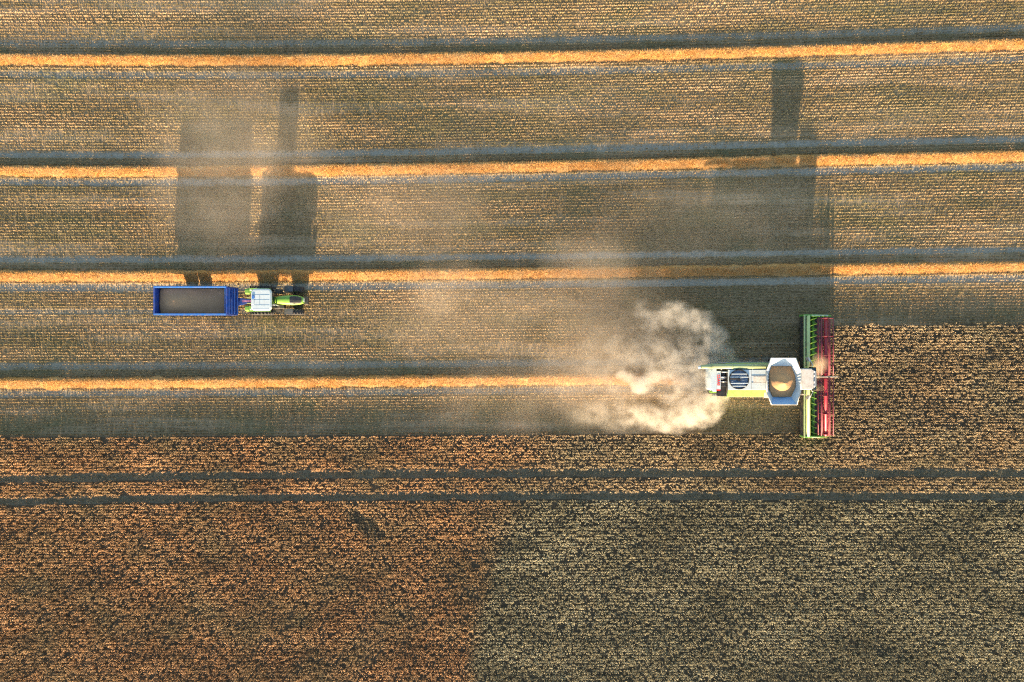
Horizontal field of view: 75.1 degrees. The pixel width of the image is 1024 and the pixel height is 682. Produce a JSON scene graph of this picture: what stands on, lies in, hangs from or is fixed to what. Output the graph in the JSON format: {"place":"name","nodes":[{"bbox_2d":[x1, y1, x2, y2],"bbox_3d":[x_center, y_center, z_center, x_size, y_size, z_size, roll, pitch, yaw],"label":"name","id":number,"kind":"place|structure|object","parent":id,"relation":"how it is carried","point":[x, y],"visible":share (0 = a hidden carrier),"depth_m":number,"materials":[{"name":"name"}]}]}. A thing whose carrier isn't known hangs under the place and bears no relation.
{"place":"outdoors","nodes":[
{"label":"outdoors","id":0,"kind":"place"},
{"bbox_2d":[0,0,1023,681],"bbox_3d":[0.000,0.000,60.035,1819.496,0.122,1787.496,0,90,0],"label":"ground","id":1,"kind":"structure","parent":0,"point":[184,256],"depth_m":60.00,"materials":[{"name":"soil"}]},
{"bbox_2d":[153,286,250,315],"bbox_3d":[-26.855,-3.483,58.741,8.209,2.518,2.515,0,90,0],"label":"grain trailer","id":2,"kind":"object","parent":1,"relation":"on","point":[232,301],"visible":0.42,"depth_m":57.70,"materials":[{"name":"blue paint"}]},
{"bbox_2d":[159,288,223,312],"bbox_3d":[-27.662,-3.474,58.174,6.164,1.052,2.267,0,90,0],"label":"grain load","id":3,"kind":"object","parent":2,"relation":"in","point":[191,300],"visible":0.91,"depth_m":58.08},
{"bbox_2d":[242,285,308,314],"bbox_3d":[-20.980,-3.580,58.440,5.859,3.120,2.520,0,90,0],"label":"tractor","id":4,"kind":"object","parent":1,"relation":"on","point":[264,300],"visible":1,"depth_m":58.04,"materials":[{"name":"paint"}]},
{"bbox_2d":[0,367,691,395],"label":"straw swath","id":5,"kind":"object","parent":1,"relation":"on","point":[158,382],"visible":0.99,"depth_m":59.83,"materials":[{"name":"yellow plant"}]},
{"bbox_2d":[0,32,1023,72],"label":"straw swath","id":6,"kind":"object","parent":1,"relation":"on","point":[320,59],"visible":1,"depth_m":59.83,"materials":[{"name":"yellow plant"}]},
{"bbox_2d":[0,146,1023,183],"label":"straw swath","id":7,"kind":"object","parent":1,"relation":"on","point":[335,169],"visible":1,"depth_m":59.83,"materials":[{"name":"yellow plant"}]},
{"bbox_2d":[0,256,1023,286],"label":"straw swath","id":8,"kind":"object","parent":1,"relation":"on","point":[517,273],"visible":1,"depth_m":59.83,"materials":[{"name":"yellow plant"}]},
{"bbox_2d":[0,322,1023,681],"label":"standing crop","id":9,"kind":"object","parent":1,"relation":"on","point":[728,600],"visible":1,"depth_m":59.65,"materials":[{"name":"brown plant"}]},
{"bbox_2d":[0,0,1023,435],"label":"stubble","id":10,"kind":"object","parent":1,"relation":"on","point":[828,26],"visible":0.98,"depth_m":59.96,"materials":[{"name":"brown plant"}]},
{"bbox_2d":[690,314,833,437],"bbox_3d":[22.234,3.104,57.773,12.907,4.455,10.901,0,90,0],"label":"combine harvester","id":11,"kind":"object","parent":1,"relation":"on","point":[738,379],"visible":0.95,"depth_m":58.04,"materials":[{"name":"paint"}]},
{"bbox_2d":[769,366,795,396],"bbox_3d":[22.764,3.404,55.815,2.230,1.190,2.589,0,90,0],"label":"grain heap","id":12,"kind":"object","parent":11,"relation":"in","point":[782,382],"visible":1,"depth_m":55.86,"materials":[{"name":"brown food"}]}
]}

